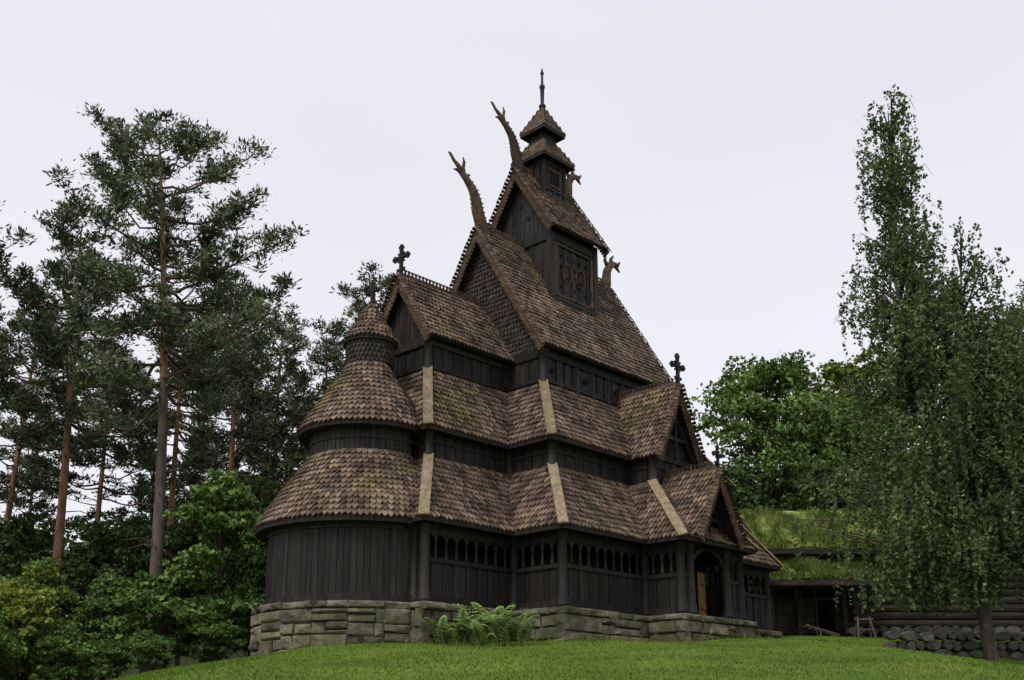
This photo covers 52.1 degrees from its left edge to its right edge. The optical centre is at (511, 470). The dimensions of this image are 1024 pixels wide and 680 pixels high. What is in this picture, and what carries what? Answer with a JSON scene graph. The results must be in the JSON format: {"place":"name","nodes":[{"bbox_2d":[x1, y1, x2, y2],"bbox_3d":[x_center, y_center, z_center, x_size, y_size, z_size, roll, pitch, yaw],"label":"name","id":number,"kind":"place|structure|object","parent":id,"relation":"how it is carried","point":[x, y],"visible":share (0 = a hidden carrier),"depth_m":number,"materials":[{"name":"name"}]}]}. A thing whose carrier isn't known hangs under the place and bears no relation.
{"place":"outdoors","nodes":[
{"label":"outdoors","id":0,"kind":"place"},
{"bbox_2d":[0,0,1023,549],"label":"sky","id":1,"kind":"structure","parent":0,"point":[712,144],"materials":[{"name":"white"}]},
{"bbox_2d":[31,590,1023,679],"bbox_3d":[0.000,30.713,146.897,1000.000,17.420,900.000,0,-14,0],"label":"ground","id":2,"kind":"structure","parent":0,"point":[867,641],"depth_m":24.11,"materials":[{"name":"green plant"}]},
{"bbox_2d":[0,610,28,679],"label":"green shrub","id":3,"kind":"object","parent":2,"relation":"on","point":[9,643],"visible":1,"depth_m":31.79,"materials":[{"name":"green plant"}]},
{"bbox_2d":[0,517,30,578],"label":"deciduous tree","id":4,"kind":"object","parent":2,"relation":"on","point":[10,524],"visible":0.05,"depth_m":48.19,"materials":[{"name":"green plant"}]},
{"bbox_2d":[0,200,38,426],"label":"pine tree","id":5,"kind":"object","parent":2,"relation":"on","point":[22,233],"visible":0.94,"depth_m":43.65,"materials":[{"name":"green plant"}]},
{"bbox_2d":[0,573,39,678],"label":"green shrub","id":6,"kind":"object","parent":2,"relation":"on","point":[7,577],"visible":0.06,"depth_m":36.77,"materials":[{"name":"green plant"}]},
{"bbox_2d":[0,526,75,645],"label":"deciduous tree","id":7,"kind":"object","parent":2,"relation":"on","point":[9,549],"visible":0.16,"depth_m":43.18,"materials":[{"name":"green plant"}]},
{"bbox_2d":[0,556,81,679],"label":"green shrub","id":8,"kind":"object","parent":2,"relation":"on","point":[57,581],"visible":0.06,"depth_m":40.38,"materials":[{"name":"green plant"}]},
{"bbox_2d":[10,511,75,576],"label":"deciduous tree","id":9,"kind":"object","parent":2,"relation":"on","point":[35,543],"visible":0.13,"depth_m":54.13,"materials":[{"name":"green plant"}]},
{"bbox_2d":[0,563,94,679],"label":"green shrub","id":10,"kind":"object","parent":2,"relation":"on","point":[21,602],"visible":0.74,"depth_m":33.49,"materials":[{"name":"green plant"}]},
{"bbox_2d":[0,418,103,558],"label":"pine tree","id":11,"kind":"object","parent":2,"relation":"on","point":[40,505],"visible":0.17,"depth_m":60.78,"materials":[{"name":"green plant"}]},
{"bbox_2d":[0,299,109,533],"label":"pine tree","id":12,"kind":"object","parent":2,"relation":"on","point":[8,339],"visible":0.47,"depth_m":53.50,"materials":[{"name":"green plant"}]},
{"bbox_2d":[28,622,116,679],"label":"green shrub","id":13,"kind":"object","parent":2,"relation":"on","point":[64,641],"visible":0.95,"depth_m":33.27,"materials":[{"name":"green plant"}]},
{"bbox_2d":[63,547,100,679],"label":"deciduous tree","id":14,"kind":"object","parent":2,"relation":"on","point":[72,612],"visible":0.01,"depth_m":58.80,"materials":[{"name":"green plant"}]},
{"bbox_2d":[0,183,193,678],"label":"pine tree","id":15,"kind":"object","parent":2,"relation":"on","point":[34,295],"visible":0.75,"depth_m":46.33,"materials":[{"name":"green plant"}]},
{"bbox_2d":[60,572,134,679],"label":"green shrub","id":16,"kind":"object","parent":2,"relation":"on","point":[101,592],"visible":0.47,"depth_m":40.05,"materials":[{"name":"green plant"}]},
{"bbox_2d":[26,338,171,679],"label":"pine tree","id":17,"kind":"object","parent":2,"relation":"on","point":[100,496],"visible":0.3,"depth_m":61.74,"materials":[{"name":"green plant"}]},
{"bbox_2d":[49,510,166,678],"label":"deciduous tree","id":18,"kind":"object","parent":2,"relation":"on","point":[132,519],"visible":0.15,"depth_m":51.02,"materials":[{"name":"green plant"}]},
{"bbox_2d":[86,638,134,679],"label":"green shrub","id":19,"kind":"object","parent":2,"relation":"on","point":[102,668],"visible":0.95,"depth_m":33.51,"materials":[{"name":"green plant"}]},
{"bbox_2d":[57,517,181,678],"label":"deciduous tree","id":20,"kind":"object","parent":2,"relation":"on","point":[106,548],"visible":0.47,"depth_m":46.03,"materials":[{"name":"green plant"}]},
{"bbox_2d":[123,628,174,672],"bbox_3d":[-11.558,5.926,33.347,1.720,1.872,1.680,1,-14,-5],"label":"green shrub","id":21,"kind":"object","parent":2,"relation":"on","point":[151,644],"visible":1,"depth_m":33.29,"materials":[{"name":"green plant"}]},
{"bbox_2d":[129,444,179,672],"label":"pine tree","id":22,"kind":"object","parent":2,"relation":"on","point":[139,475],"visible":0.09,"depth_m":66.16,"materials":[{"name":"green plant"}]},
{"bbox_2d":[101,569,232,671],"bbox_3d":[-11.858,5.689,35.961,3.971,4.424,4.066,-7,-15,26],"label":"green shrub","id":23,"kind":"object","parent":2,"relation":"on","point":[156,598],"visible":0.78,"depth_m":35.60,"materials":[{"name":"green plant"}]},
{"bbox_2d":[100,275,244,667],"bbox_3d":[-17.040,0.535,51.272,6.922,20.388,7.494,4,-14,-16],"label":"pine tree","id":24,"kind":"object","parent":2,"relation":"on","point":[199,455],"visible":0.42,"depth_m":51.25,"materials":[{"name":"green plant"}]},
{"bbox_2d":[41,102,309,671],"bbox_3d":[-13.842,-3.354,42.478,10.924,24.890,9.977,0,-14,0],"label":"pine tree","id":25,"kind":"object","parent":2,"relation":"on","point":[197,366],"visible":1,"depth_m":42.13,"materials":[{"name":"green plant"}]},
{"bbox_2d":[146,449,212,666],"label":"pine tree","id":26,"kind":"object","parent":2,"relation":"on","point":[179,492],"visible":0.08,"depth_m":62.80,"materials":[{"name":"green plant"}]},
{"bbox_2d":[133,482,248,662],"bbox_3d":[-14.425,5.206,48.100,6.176,9.106,6.281,6,-15,-24],"label":"deciduous tree","id":27,"kind":"object","parent":2,"relation":"on","point":[172,540],"visible":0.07,"depth_m":47.19,"materials":[{"name":"green plant"}]},
{"bbox_2d":[145,504,243,661],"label":"deciduous tree","id":28,"kind":"object","parent":2,"relation":"on","point":[177,520],"visible":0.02,"depth_m":53.54,"materials":[{"name":"green plant"}]},
{"bbox_2d":[173,548,233,662],"bbox_3d":[-12.386,5.876,42.839,3.321,5.467,3.696,0,-14,0],"label":"green shrub","id":29,"kind":"object","parent":2,"relation":"on","point":[223,582],"visible":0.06,"depth_m":42.43,"materials":[{"name":"green plant"}]},
{"bbox_2d":[154,468,266,661],"bbox_3d":[-10.724,3.871,37.777,4.783,7.873,5.322,0,-14,0],"label":"deciduous tree","id":30,"kind":"object","parent":2,"relation":"on","point":[191,579],"visible":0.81,"depth_m":37.47,"materials":[{"name":"green plant"}]},
{"bbox_2d":[185,612,246,661],"bbox_3d":[-10.047,5.896,35.517,2.189,2.382,2.138,1,-14,-5],"label":"green shrub","id":31,"kind":"object","parent":2,"relation":"on","point":[218,632],"visible":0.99,"depth_m":35.39,"materials":[{"name":"green plant"}]},
{"bbox_2d":[173,474,282,654],"bbox_3d":[-11.267,4.614,46.319,6.453,8.640,6.546,-11,-17,37],"label":"deciduous tree","id":32,"kind":"object","parent":2,"relation":"on","point":[257,480],"visible":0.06,"depth_m":45.83,"materials":[{"name":"green plant"}]},
{"bbox_2d":[167,256,294,659],"bbox_3d":[-15.629,-0.066,57.338,7.635,24.429,9.003,8,-16,-30],"label":"pine tree","id":33,"kind":"object","parent":2,"relation":"on","point":[248,374],"visible":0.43,"depth_m":57.72,"materials":[{"name":"green plant"}]},
{"bbox_2d":[188,352,277,659],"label":"pine tree","id":34,"kind":"object","parent":2,"relation":"on","point":[238,461],"visible":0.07,"depth_m":68.58,"materials":[{"name":"green plant"}]},
{"bbox_2d":[206,577,264,657],"bbox_3d":[-9.545,5.880,38.364,3.360,3.744,3.440,8,-16,-29],"label":"green shrub","id":35,"kind":"object","parent":2,"relation":"on","point":[248,588],"visible":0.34,"depth_m":37.50,"materials":[{"name":"green plant"}]},
{"bbox_2d":[223,511,266,625],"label":"deciduous tree","id":36,"kind":"object","parent":2,"relation":"on","point":[250,538],"visible":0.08,"depth_m":42.04,"materials":[{"name":"green plant"}]},
{"bbox_2d":[225,302,315,496],"bbox_3d":[-14.115,1.157,63.840,7.514,23.795,7.274,7,-15,-28],"label":"pine tree","id":37,"kind":"object","parent":2,"relation":"on","point":[294,337],"visible":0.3,"depth_m":64.51,"materials":[{"name":"green plant"}]},
{"bbox_2d":[235,391,315,504],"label":"pine tree","id":38,"kind":"object","parent":2,"relation":"on","point":[267,467],"visible":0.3,"depth_m":57.46,"materials":[{"name":"green plant"}]},
{"bbox_2d":[264,450,308,498],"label":"deciduous tree","id":39,"kind":"object","parent":2,"relation":"on","point":[288,467],"visible":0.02,"depth_m":50.25,"materials":[{"name":"green plant"}]},
{"bbox_2d":[251,314,348,475],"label":"pine tree","id":40,"kind":"object","parent":2,"relation":"on","point":[317,359],"visible":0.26,"depth_m":63.35,"materials":[{"name":"green plant"}]},
{"bbox_2d":[301,260,397,457],"bbox_3d":[-8.636,-0.646,60.903,7.419,24.271,7.664,10,-17,-35],"label":"pine tree","id":41,"kind":"object","parent":2,"relation":"on","point":[334,355],"visible":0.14,"depth_m":61.96,"materials":[{"name":"green plant"}]},
{"bbox_2d":[0,453,933,625],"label":"distant trees","id":42,"kind":"object","parent":2,"relation":"on","point":[72,539],"visible":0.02,"depth_m":95.08,"materials":[{"name":"green plant"}]},
{"bbox_2d":[412,602,539,645],"bbox_3d":[-1.069,4.716,31.932,3.928,1.328,1.960,4,-14,-15],"label":"fern bush","id":43,"kind":"object","parent":2,"relation":"on","point":[490,627],"visible":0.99,"depth_m":31.63,"materials":[{"name":"green plant"}]},
{"bbox_2d":[248,69,783,655],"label":"stave church","id":44,"kind":"structure","parent":2,"relation":"on","point":[506,419],"depth_m":36.93,"materials":[{"name":"brown wood"}]},
{"bbox_2d":[697,572,706,615],"bbox_3d":[7.014,4.603,38.503,0.112,1.700,0.632,-8,-16,30],"label":"porch door","id":45,"kind":"structure","parent":44,"relation":"in","point":[701,576],"depth_m":38.44,"materials":[{"name":"brown wood"}]},
{"bbox_2d":[720,461,789,591],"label":"deciduous tree","id":46,"kind":"object","parent":2,"relation":"on","point":[750,499],"visible":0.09,"depth_m":66.20,"materials":[{"name":"green plant"}]},
{"bbox_2d":[687,349,868,511],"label":"deciduous tree","id":47,"kind":"object","parent":2,"relation":"on","point":[763,440],"visible":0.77,"depth_m":72.28,"materials":[{"name":"green plant"}]},
{"bbox_2d":[803,624,839,635],"bbox_3d":[13.200,6.835,44.696,1.418,0.529,0.600,0,-14,0],"label":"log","id":48,"kind":"object","parent":2,"relation":"on","point":[817,629],"visible":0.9,"depth_m":44.49,"materials":[{"name":"brown wood"}]},
{"bbox_2d":[782,455,908,510],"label":"deciduous tree","id":49,"kind":"object","parent":2,"relation":"on","point":[824,496],"visible":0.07,"depth_m":60.61,"materials":[{"name":"green plant"}]},
{"bbox_2d":[777,392,933,511],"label":"deciduous tree","id":50,"kind":"object","parent":2,"relation":"on","point":[846,442],"visible":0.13,"depth_m":70.53,"materials":[{"name":"green plant"}]},
{"bbox_2d":[777,343,945,506],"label":"deciduous tree","id":51,"kind":"object","parent":2,"relation":"on","point":[834,373],"visible":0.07,"depth_m":79.86,"materials":[{"name":"green plant"}]},
{"bbox_2d":[854,616,876,637],"bbox_3d":[14.900,6.632,44.282,0.800,0.917,0.662,0,-14,0],"label":"wooden sawhorse","id":52,"kind":"object","parent":2,"relation":"on","point":[857,619],"visible":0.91,"depth_m":44.33,"materials":[{"name":"brown wood"}]},
{"bbox_2d":[739,517,1023,636],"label":"timber frame","id":53,"kind":"object","parent":2,"relation":"on","point":[794,611],"visible":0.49,"depth_m":45.95,"materials":[{"name":"brown wood"}]},
{"bbox_2d":[739,505,1017,579],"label":"roof turf","id":54,"kind":"structure","parent":53,"relation":"on","point":[806,566],"depth_m":46.57,"materials":[{"name":"green plant"}]},
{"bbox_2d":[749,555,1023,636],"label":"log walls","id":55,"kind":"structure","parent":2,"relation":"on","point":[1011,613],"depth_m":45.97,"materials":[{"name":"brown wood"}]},
{"bbox_2d":[777,84,1023,661],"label":"birch tree","id":56,"kind":"object","parent":2,"relation":"on","point":[975,379],"visible":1,"depth_m":36.87,"materials":[{"name":"green plant"}]},
{"bbox_2d":[846,625,1023,660],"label":"retaining stone wall","id":57,"kind":"structure","parent":2,"relation":"on","point":[927,635],"depth_m":42.79,"materials":[{"name":"grey stone"}]},
{"bbox_2d":[918,436,1023,509],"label":"deciduous tree","id":58,"kind":"object","parent":2,"relation":"on","point":[963,491],"depth_m":59.26,"materials":[{"name":"green plant"}]},
{"bbox_2d":[978,278,1023,459],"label":"pine tree","id":59,"kind":"object","parent":2,"relation":"on","point":[1022,298],"visible":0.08,"depth_m":65.17,"materials":[{"name":"plant"}]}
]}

